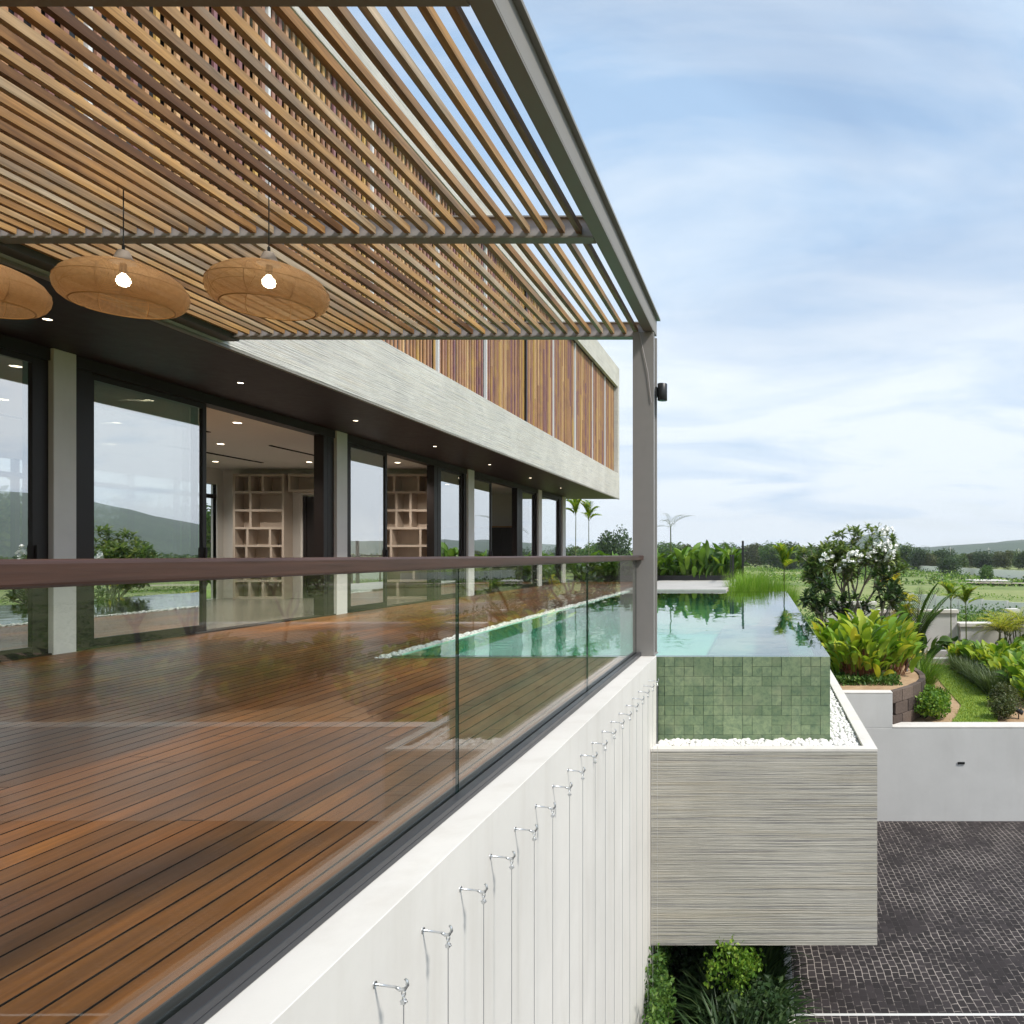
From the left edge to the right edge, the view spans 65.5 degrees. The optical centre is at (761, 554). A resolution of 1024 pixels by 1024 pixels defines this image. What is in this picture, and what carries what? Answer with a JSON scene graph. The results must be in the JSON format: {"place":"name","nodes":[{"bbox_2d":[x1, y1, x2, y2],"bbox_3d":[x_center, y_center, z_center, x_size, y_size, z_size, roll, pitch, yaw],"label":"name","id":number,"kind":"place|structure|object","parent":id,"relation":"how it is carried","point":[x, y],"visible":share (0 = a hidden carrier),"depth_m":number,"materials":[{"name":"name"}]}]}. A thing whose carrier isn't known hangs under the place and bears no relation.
{"place":"outdoors","nodes":[
{"label":"outdoors","id":0,"kind":"place"},
{"bbox_2d":[0,7,619,661],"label":"house","id":1,"kind":"structure","parent":0,"point":[114,429],"depth_m":10.91,"materials":[{"name":"concrete"}]},
{"bbox_2d":[0,347,39,659],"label":"sliding door","id":2,"kind":"structure","parent":1,"relation":"in","point":[19,372],"depth_m":7.80,"materials":[{"name":"clear glass"}]},
{"bbox_2d":[69,7,152,182],"bbox_3d":[-7.180,-5.000,8.150,0.020,3.200,1.100,0,0,0],"label":"upper window","id":3,"kind":"structure","parent":1,"relation":"in","point":[128,14],"depth_m":8.33,"materials":[{"name":"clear glass"}]},
{"bbox_2d":[92,374,206,645],"bbox_3d":[-7.890,-0.525,9.545,0.080,3.210,1.830,0,0,0],"label":"sliding door","id":4,"kind":"structure","parent":1,"relation":"in","point":[149,446],"depth_m":9.47,"materials":[{"name":"clear glass"}]},
{"bbox_2d":[206,484,215,598],"bbox_3d":[-13.660,-0.325,12.245,0.080,2.850,12.490,0,0,0],"label":"rear window frame","id":5,"kind":"structure","parent":1,"relation":"in","point":[213,496],"depth_m":18.40,"materials":[{"name":"brown metal"}]},
{"bbox_2d":[233,474,292,598],"bbox_3d":[-12.485,-0.450,18.450,1.270,3.100,0.339,0,0,0],"label":"bookcase","id":6,"kind":"object","parent":1,"relation":"on","point":[262,515],"visible":0.87,"depth_m":18.45,"materials":[{"name":"brown wood"}]},
{"bbox_2d":[288,474,313,492],"bbox_3d":[-11.140,-1.780,18.450,1.220,0.440,0.339,0,0,0],"label":"wall cabinet","id":7,"kind":"object","parent":1,"relation":"attached to","point":[300,483],"depth_m":18.49,"materials":[{"name":"brown wood"}]},
{"bbox_2d":[303,496,313,597],"bbox_3d":[-11.335,-0.190,18.650,0.470,2.580,0.100,0,0,0],"label":"inner door","id":8,"kind":"structure","parent":1,"relation":"in","point":[308,502],"depth_m":18.62,"materials":[{"name":"brown metal"}]},
{"bbox_2d":[351,444,387,610],"bbox_3d":[-7.890,-0.525,14.780,0.080,3.210,1.440,0,0,0],"label":"sliding door","id":9,"kind":"structure","parent":1,"relation":"in","point":[368,466],"depth_m":14.81,"materials":[{"name":"clear glass"}]},
{"bbox_2d":[387,474,426,598],"bbox_3d":[-8.825,-0.450,18.450,1.350,3.100,0.339,0,0,0],"label":"bookcase","id":10,"kind":"object","parent":1,"relation":"on","point":[406,515],"visible":0.67,"depth_m":18.60,"materials":[{"name":"brown wood"}]},
{"bbox_2d":[441,468,462,598],"bbox_3d":[-7.890,-0.525,18.700,0.080,3.210,1.380,0,0,0],"label":"sliding door","id":11,"kind":"structure","parent":1,"relation":"in","point":[451,481],"depth_m":18.71,"materials":[{"name":"clear glass"}]},
{"bbox_2d":[474,477,492,593],"bbox_3d":[-7.890,-0.525,20.795,0.080,3.210,1.410,0,0,0],"label":"sliding door","id":12,"kind":"structure","parent":1,"relation":"in","point":[482,488],"depth_m":20.85,"materials":[{"name":"clear glass"}]},
{"bbox_2d":[492,526,511,585],"bbox_3d":[-9.775,0.050,26.020,2.890,2.100,0.520,0,0,0],"label":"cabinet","id":13,"kind":"object","parent":1,"relation":"on","point":[501,543],"visible":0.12,"depth_m":25.77,"materials":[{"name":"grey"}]},
{"bbox_2d":[522,490,534,586],"bbox_3d":[-7.890,-0.525,24.850,0.080,3.210,1.440,0,0,0],"label":"sliding door","id":14,"kind":"structure","parent":1,"relation":"in","point":[528,498],"depth_m":24.96,"materials":[{"name":"clear glass"}]},
{"bbox_2d":[542,495,558,584],"bbox_3d":[-7.890,-0.525,27.375,0.080,3.210,2.330,0,0,0],"label":"sliding door","id":15,"kind":"structure","parent":1,"relation":"in","point":[549,505],"depth_m":27.43,"materials":[{"name":"clear glass"}]},
{"label":"deck base","id":16,"kind":"structure","parent":1,"relation":"on","visible":0},
{"bbox_2d":[0,582,632,1023],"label":"deck","id":17,"kind":"structure","parent":16,"relation":"on","point":[178,814],"depth_m":3.76,"materials":[{"name":"brown wood"}]},
{"bbox_2d":[0,555,643,1023],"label":"glass balustrade","id":18,"kind":"object","parent":16,"relation":"on","point":[212,991],"visible":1,"depth_m":2.08,"materials":[{"name":"glass"}]},
{"bbox_2d":[206,564,1023,629],"bbox_3d":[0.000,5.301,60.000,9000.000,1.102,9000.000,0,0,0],"label":"field","id":19,"kind":"structure","parent":0,"point":[1011,590],"depth_m":107.12,"materials":[{"name":"green plant"}]},
{"bbox_2d":[594,524,631,573],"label":"tree","id":20,"kind":"object","parent":19,"relation":"on","point":[609,544],"visible":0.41,"depth_m":148.48,"materials":[{"name":"green plant"}]},
{"bbox_2d":[749,542,772,566],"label":"tree","id":21,"kind":"object","parent":19,"relation":"on","point":[754,550],"visible":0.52,"depth_m":278.46,"materials":[{"name":"green plant"}]},
{"bbox_2d":[758,540,794,569],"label":"tree","id":22,"kind":"object","parent":19,"relation":"on","point":[766,556],"visible":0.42,"depth_m":245.85,"materials":[{"name":"green plant"}]},
{"bbox_2d":[740,565,1023,586],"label":"field scrub","id":23,"kind":"object","parent":19,"relation":"on","point":[776,576],"visible":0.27,"depth_m":155.72,"materials":[{"name":"green plant"}]},
{"bbox_2d":[781,578,1023,629],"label":"field scrub","id":24,"kind":"object","parent":19,"relation":"on","point":[959,618],"visible":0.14,"depth_m":85.50,"materials":[{"name":"green plant"}]},
{"bbox_2d":[800,603,1023,627],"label":"field scrub","id":25,"kind":"object","parent":19,"relation":"on","point":[958,614],"visible":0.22,"depth_m":58.77,"materials":[{"name":"green plant"}]},
{"bbox_2d":[906,547,930,570],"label":"tree","id":26,"kind":"object","parent":19,"relation":"on","point":[916,557],"visible":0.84,"depth_m":234.78,"materials":[{"name":"green plant"}]},
{"bbox_2d":[935,554,963,573],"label":"tree","id":27,"kind":"object","parent":19,"relation":"on","point":[949,563],"visible":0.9,"depth_m":189.16,"materials":[{"name":"green plant"}]},
{"bbox_2d":[890,593,1023,616],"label":"panel fence","id":28,"kind":"object","parent":19,"relation":"on","point":[958,602],"visible":0.35,"depth_m":65.04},
{"bbox_2d":[895,566,1023,578],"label":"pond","id":29,"kind":"structure","parent":19,"relation":"on","point":[1018,574],"depth_m":174.23,"materials":[{"name":"grey liquid"}]},
{"bbox_2d":[972,550,996,568],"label":"tree","id":30,"kind":"object","parent":19,"relation":"on","point":[981,559],"visible":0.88,"depth_m":247.96,"materials":[{"name":"green plant"}]},
{"bbox_2d":[990,550,1012,569],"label":"tree","id":31,"kind":"object","parent":19,"relation":"on","point":[1004,559],"visible":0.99,"depth_m":240.08,"materials":[{"name":"green plant"}]},
{"bbox_2d":[206,0,1023,549],"label":"sky","id":32,"kind":"structure","parent":0,"point":[817,205],"materials":[{"name":"blue"}]},
{"bbox_2d":[625,579,735,590],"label":"terrace","id":33,"kind":"structure","parent":0,"point":[689,585],"depth_m":24.85,"materials":[{"name":"concrete"}]},
{"bbox_2d":[574,575,729,579],"bbox_3d":[-4.450,0.940,29.765,6.300,0.200,0.030,0,0,0],"label":"planter box","id":34,"kind":"object","parent":33,"relation":"on","point":[659,577],"visible":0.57,"depth_m":29.75,"materials":[{"name":"black metal"}]},
{"bbox_2d":[663,542,705,578],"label":"banana plant","id":35,"kind":"object","parent":33,"relation":"on","point":[686,564],"visible":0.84,"depth_m":29.64,"materials":[{"name":"green plant"}]},
{"bbox_2d":[690,539,724,576],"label":"banana plant","id":36,"kind":"object","parent":33,"relation":"on","point":[710,568],"visible":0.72,"depth_m":29.87,"materials":[{"name":"green plant"}]},
{"bbox_2d":[708,543,741,577],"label":"banana plant","id":37,"kind":"object","parent":33,"relation":"on","point":[727,553],"visible":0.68,"depth_m":30.08,"materials":[{"name":"green plant"}]},
{"bbox_2d":[668,945,784,1023],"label":"planting soil","id":38,"kind":"structure","parent":0,"point":[675,985],"depth_m":8.27,"materials":[{"name":"brown soil"}]},
{"bbox_2d":[204,656,668,1023],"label":"parapet wall","id":39,"kind":"structure","parent":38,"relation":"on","point":[334,967],"depth_m":3.40,"materials":[{"name":"white paint"}]},
{"bbox_2d":[0,0,660,655],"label":"pergola","id":40,"kind":"object","parent":39,"relation":"on","point":[62,198],"visible":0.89,"depth_m":4.73,"materials":[{"name":"wood"}]},
{"bbox_2d":[0,264,52,319],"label":"pendant lamp","id":41,"kind":"object","parent":40,"relation":"hanging from","point":[28,302],"visible":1,"depth_m":4.91,"materials":[{"name":"brown wicker"}]},
{"bbox_2d":[49,190,190,319],"bbox_3d":[-4.200,-2.111,4.850,0.700,0.962,0.700,0,0,38],"label":"pendant lamp","id":42,"kind":"object","parent":40,"relation":"hanging from","point":[122,260],"visible":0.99,"depth_m":4.77,"materials":[{"name":"brown wicker"}]},
{"bbox_2d":[203,167,329,320],"bbox_3d":[-3.270,-2.116,4.890,0.700,0.963,0.700,0,0,0],"label":"pendant lamp","id":43,"kind":"object","parent":40,"relation":"hanging from","point":[269,263],"visible":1,"depth_m":4.82,"materials":[{"name":"wicker"}]},
{"bbox_2d":[373,978,408,1023],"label":"wire hook","id":44,"kind":"object","parent":39,"relation":"attached to","point":[403,1001],"visible":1,"depth_m":2.12,"materials":[{"name":"silver metal"}]},
{"bbox_2d":[459,883,487,1023],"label":"wire hook","id":45,"kind":"object","parent":39,"relation":"attached to","point":[483,901],"visible":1,"depth_m":2.73,"materials":[{"name":"silver metal"}]},
{"bbox_2d":[490,851,515,1023],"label":"wire hook","id":46,"kind":"object","parent":39,"relation":"attached to","point":[511,867],"visible":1,"depth_m":3.04,"materials":[{"name":"silver metal"}]},
{"bbox_2d":[514,824,537,1023],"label":"wire hook","id":47,"kind":"object","parent":39,"relation":"attached to","point":[534,839],"visible":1,"depth_m":3.34,"materials":[{"name":"silver metal"}]},
{"bbox_2d":[535,803,555,1023],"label":"wire hook","id":48,"kind":"object","parent":39,"relation":"attached to","point":[552,815],"visible":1,"depth_m":3.64,"materials":[{"name":"silver metal"}]},
{"bbox_2d":[552,782,572,1023],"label":"wire hook","id":49,"kind":"object","parent":39,"relation":"attached to","point":[569,793],"visible":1,"depth_m":3.95,"materials":[{"name":"silver metal"}]},
{"bbox_2d":[567,767,585,1023],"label":"wire hook","id":50,"kind":"object","parent":39,"relation":"attached to","point":[582,778],"visible":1,"depth_m":4.25,"materials":[{"name":"silver metal"}]},
{"bbox_2d":[592,740,607,1023],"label":"wire hook","id":51,"kind":"object","parent":39,"relation":"attached to","point":[605,749],"visible":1,"depth_m":4.86,"materials":[{"name":"silver metal"}]},
{"bbox_2d":[611,719,624,1023],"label":"wire hook","id":52,"kind":"object","parent":39,"relation":"attached to","point":[622,863],"visible":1,"depth_m":5.46,"materials":[{"name":"silver metal"}]},
{"bbox_2d":[632,696,643,1022],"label":"wire hook","id":53,"kind":"object","parent":39,"relation":"attached to","point":[642,703],"visible":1,"depth_m":6.37,"materials":[{"name":"silver metal"}]},
{"bbox_2d":[648,679,658,987],"bbox_3d":[-1.068,3.062,7.278,0.105,3.682,0.018,0,0,4],"label":"wire hook","id":54,"kind":"object","parent":39,"relation":"attached to","point":[657,685],"visible":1,"depth_m":7.27,"materials":[{"name":"silver metal"}]},
{"bbox_2d":[644,943,673,1018],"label":"climbing vine","id":55,"kind":"object","parent":38,"relation":"on","point":[662,956],"visible":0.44,"depth_m":7.28,"materials":[{"name":"green plant"}]},
{"bbox_2d":[642,970,676,1023],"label":"climbing vine","id":56,"kind":"object","parent":38,"relation":"on","point":[661,1009],"visible":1,"depth_m":6.79,"materials":[{"name":"green plant"}]},
{"bbox_2d":[668,945,744,997],"bbox_3d":[-0.625,4.411,8.323,1.028,0.996,1.002,0,0,-38],"label":"dark shrub","id":57,"kind":"object","parent":38,"relation":"on","point":[681,954],"visible":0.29,"depth_m":8.06,"materials":[{"name":"green plant"}]},
{"bbox_2d":[700,934,766,1010],"bbox_3d":[-0.280,4.365,7.375,0.622,1.173,0.518,0,0,16],"label":"shade shrub","id":58,"kind":"object","parent":38,"relation":"on","point":[742,965],"visible":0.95,"depth_m":7.28,"materials":[{"name":"green plant"}]},
{"bbox_2d":[675,986,805,1023],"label":"shade fern","id":59,"kind":"object","parent":38,"relation":"on","point":[713,1010],"visible":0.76,"depth_m":6.98,"materials":[{"name":"green plant"}]},
{"bbox_2d":[668,945,825,1023],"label":"shade fern","id":60,"kind":"object","parent":38,"relation":"on","point":[687,1009],"visible":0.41,"depth_m":7.43,"materials":[{"name":"green plant"}]},
{"bbox_2d":[676,945,818,1016],"bbox_3d":[-0.149,4.586,7.978,1.658,0.830,1.597,0,0,33],"label":"shade fern","id":61,"kind":"object","parent":38,"relation":"on","point":[773,952],"visible":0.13,"depth_m":8.06,"materials":[{"name":"green plant"}]},
{"bbox_2d":[710,973,793,1023],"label":"dark shrub","id":62,"kind":"object","parent":38,"relation":"on","point":[761,992],"visible":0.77,"depth_m":7.08,"materials":[{"name":"green plant"}]},
{"bbox_2d":[839,665,918,689],"bbox_3d":[1.160,2.570,18.975,4.420,0.001,10.450,0,0,0],"label":"raised bed","id":63,"kind":"object","parent":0,"point":[909,678],"visible":0.18,"depth_m":14.48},
{"bbox_2d":[722,565,773,590],"bbox_3d":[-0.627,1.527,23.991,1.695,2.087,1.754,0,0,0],"label":"papyrus grass","id":64,"kind":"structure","parent":63,"relation":"on","point":[732,588],"depth_m":23.60,"materials":[{"name":"green plant"}]},
{"bbox_2d":[772,542,798,588],"bbox_3d":[0.787,1.182,23.952,1.065,3.177,1.238,0,0,13],"label":"slim palm","id":65,"kind":"object","parent":63,"relation":"on","point":[783,555],"visible":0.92,"depth_m":23.88,"materials":[{"name":"green plant"}]},
{"bbox_2d":[795,572,840,628],"bbox_3d":[1.398,1.543,18.524,1.141,2.244,1.613,0,0,0],"label":"frangipani tree","id":66,"kind":"object","parent":63,"relation":"on","point":[817,607],"visible":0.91,"depth_m":18.34,"materials":[{"name":"green plant"}]},
{"bbox_2d":[810,616,857,667],"bbox_3d":[1.718,1.982,16.592,1.652,1.189,1.620,0,0,-1],"label":"broadleaf plant","id":67,"kind":"object","parent":63,"relation":"on","point":[823,635],"visible":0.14,"depth_m":16.29,"materials":[{"name":"green plant"}]},
{"bbox_2d":[825,588,874,618],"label":"shrub","id":68,"kind":"object","parent":63,"relation":"on","point":[842,602],"visible":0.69,"depth_m":19.21,"materials":[{"name":"green plant"}]},
{"bbox_2d":[792,522,912,616],"bbox_3d":[2.482,0.848,20.044,2.641,3.605,3.033,0,0,-44],"label":"frangipani tree","id":69,"kind":"object","parent":63,"relation":"on","point":[841,557],"visible":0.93,"depth_m":19.97,"materials":[{"name":"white plant"}]},
{"bbox_2d":[825,608,897,651],"bbox_3d":[2.307,1.902,16.857,1.842,1.352,1.878,0,0,-22],"label":"broadleaf plant","id":70,"kind":"object","parent":63,"relation":"on","point":[872,617],"visible":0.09,"depth_m":16.70,"materials":[{"name":"green plant"}]},
{"bbox_2d":[821,617,904,679],"bbox_3d":[2.046,1.951,15.231,1.706,1.252,1.739,0,0,27],"label":"broadleaf plant","id":71,"kind":"object","parent":63,"relation":"on","point":[859,650],"visible":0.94,"depth_m":14.86,"materials":[{"name":"green plant"}]},
{"bbox_2d":[830,665,902,685],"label":"ground cover","id":72,"kind":"object","parent":63,"relation":"on","point":[842,677],"visible":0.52,"depth_m":14.60,"materials":[{"name":"green plant"}]},
{"bbox_2d":[867,563,909,619],"bbox_3d":[3.261,1.441,19.118,1.141,2.468,1.613,0,0,42],"label":"frangipani tree","id":73,"kind":"object","parent":63,"relation":"on","point":[892,591],"visible":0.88,"depth_m":19.11,"materials":[{"name":"green plant"}]},
{"bbox_2d":[864,609,922,659],"bbox_3d":[2.988,1.951,17.638,1.706,1.252,1.739,0,0,-30],"label":"broadleaf plant","id":74,"kind":"object","parent":63,"relation":"on","point":[900,620],"visible":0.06,"depth_m":17.55,"materials":[{"name":"green plant"}]},
{"bbox_2d":[866,617,927,675],"bbox_3d":[2.681,1.964,15.906,1.704,1.227,1.672,0,0,-3],"label":"broadleaf plant","id":75,"kind":"object","parent":63,"relation":"on","point":[909,646],"visible":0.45,"depth_m":15.68,"materials":[{"name":"green plant"}]},
{"bbox_2d":[790,821,1023,1023],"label":"driveway","id":76,"kind":"structure","parent":0,"point":[950,916],"depth_m":9.37,"materials":[{"name":"grey stone"}]},
{"bbox_2d":[796,1013,1023,1015],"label":"painted line","id":77,"kind":"object","parent":76,"relation":"on","point":[918,1014],"visible":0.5,"depth_m":7.85,"materials":[{"name":"white paint"}]},
{"bbox_2d":[843,690,1023,820],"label":"retaining wall","id":78,"kind":"structure","parent":76,"relation":"on","point":[923,774],"depth_m":13.56,"materials":[{"name":"white paint"}]},
{"bbox_2d":[847,534,1023,555],"bbox_3d":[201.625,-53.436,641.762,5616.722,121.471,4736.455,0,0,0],"label":"hills","id":79,"kind":"structure","parent":0,"point":[1004,546],"depth_m":1377.44,"materials":[{"name":"green plant"}]},
{"bbox_2d":[912,653,1023,721],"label":"garden ground","id":80,"kind":"structure","parent":0,"point":[955,708],"depth_m":14.81,"materials":[{"name":"beige soil"}]},
{"bbox_2d":[891,664,925,723],"bbox_3d":[3.202,2.888,18.755,0.973,0.690,10.145,0,0,4],"label":"sleeper edging","id":81,"kind":"object","parent":80,"relation":"on","point":[904,700],"visible":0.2,"depth_m":14.13,"materials":[{"name":"brown stone"}]},
{"bbox_2d":[882,582,951,640],"bbox_3d":[4.376,2.014,20.865,2.273,2.487,1.921,0,0,-27],"label":"cycas palm","id":82,"kind":"object","parent":80,"relation":"on","point":[926,622],"visible":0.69,"depth_m":20.70,"materials":[{"name":"green plant"}]},
{"bbox_2d":[877,609,958,652],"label":"garden wall","id":83,"kind":"structure","parent":80,"relation":"on","point":[940,627],"depth_m":24.40,"materials":[{"name":"beige concrete"}]},
{"bbox_2d":[914,684,951,719],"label":"leafy shrub","id":84,"kind":"object","parent":80,"relation":"on","point":[932,703],"visible":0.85,"depth_m":14.34,"materials":[{"name":"green plant"}]},
{"bbox_2d":[908,656,960,688],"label":"fountain grass","id":85,"kind":"object","parent":80,"relation":"on","point":[929,673],"depth_m":17.39,"materials":[{"name":"green plant"}]},
{"bbox_2d":[938,580,961,637],"bbox_3d":[6.032,2.029,23.550,1.077,2.444,0.926,0,0,-20],"label":"slim palm","id":86,"kind":"object","parent":80,"relation":"on","point":[949,588],"visible":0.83,"depth_m":23.60,"materials":[{"name":"green plant"}]},
{"bbox_2d":[931,664,998,721],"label":"lawn","id":87,"kind":"structure","parent":80,"relation":"on","point":[975,700],"depth_m":16.44,"materials":[{"name":"green plant"}]},
{"bbox_2d":[950,585,982,639],"bbox_3d":[6.398,2.090,22.914,1.023,2.322,0.880,0,0,34],"label":"slim palm","id":88,"kind":"object","parent":80,"relation":"on","point":[966,593],"visible":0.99,"depth_m":22.85,"materials":[{"name":"green plant"}]},
{"bbox_2d":[957,640,997,663],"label":"croton plant","id":89,"kind":"object","parent":80,"relation":"on","point":[970,648],"visible":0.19,"depth_m":20.49,"materials":[{"name":"green plant"}]},
{"bbox_2d":[968,667,1011,694],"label":"dark sedge","id":90,"kind":"object","parent":80,"relation":"on","point":[985,684],"visible":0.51,"depth_m":16.97,"materials":[{"name":"green plant"}]},
{"bbox_2d":[957,622,1023,644],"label":"garden wall","id":91,"kind":"structure","parent":80,"relation":"on","point":[990,636],"depth_m":24.20,"materials":[{"name":"white paint"}]},
{"bbox_2d":[971,643,1015,665],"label":"croton plant","id":92,"kind":"object","parent":80,"relation":"on","point":[992,648],"visible":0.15,"depth_m":19.48,"materials":[{"name":"green plant"}]},
{"bbox_2d":[972,612,1023,643],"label":"golden palm","id":93,"kind":"object","parent":80,"relation":"on","point":[1003,625],"visible":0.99,"depth_m":22.32,"materials":[{"name":"green plant"}]},
{"bbox_2d":[973,608,1023,643],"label":"golden palm","id":94,"kind":"object","parent":80,"relation":"on","point":[1016,616],"visible":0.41,"depth_m":23.22,"materials":[{"name":"green plant"}]},
{"bbox_2d":[986,681,1019,704],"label":"shrub","id":95,"kind":"object","parent":80,"relation":"on","point":[1001,689],"visible":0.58,"depth_m":15.61,"materials":[{"name":"green plant"}]},
{"bbox_2d":[986,693,1023,719],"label":"shrub","id":96,"kind":"object","parent":80,"relation":"on","point":[1003,708],"visible":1,"depth_m":14.47,"materials":[{"name":"green plant"}]},
{"bbox_2d":[988,650,1023,674],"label":"croton plant","id":97,"kind":"object","parent":80,"relation":"on","point":[997,662],"visible":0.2,"depth_m":17.86,"materials":[{"name":"green plant"}]},
{"bbox_2d":[996,657,1023,684],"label":"croton plant","id":98,"kind":"object","parent":80,"relation":"on","point":[1013,669],"visible":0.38,"depth_m":16.82,"materials":[{"name":"green plant"}]},
{"bbox_2d":[1010,669,1023,702],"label":"croton plant","id":99,"kind":"object","parent":80,"relation":"on","point":[1016,682],"visible":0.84,"depth_m":16.12,"materials":[{"name":"green plant"}]},
{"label":"pebble bed","id":100,"kind":"structure","parent":0,"visible":0},
{"bbox_2d":[390,591,829,743],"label":"swimming pool","id":101,"kind":"structure","parent":100,"relation":"in","point":[753,698],"depth_m":7.94,"materials":[{"name":"teal tile"}]},
{"bbox_2d":[396,591,829,656],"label":"pool water","id":102,"kind":"structure","parent":101,"relation":"in","point":[732,623],"depth_m":10.55,"materials":[{"name":"teal liquid"}]},
{"bbox_2d":[651,670,877,944],"bbox_3d":[0.021,2.935,15.098,2.277,1.970,15.404,0,0,0],"label":"overflow trough","id":103,"kind":"object","parent":101,"relation":"attached to","point":[767,845],"visible":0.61,"depth_m":7.40,"materials":[{"name":"concrete"}]},
{"bbox_2d":[375,591,857,745],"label":"pebbles","id":104,"kind":"object","parent":100,"relation":"on","point":[846,734],"visible":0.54,"depth_m":7.98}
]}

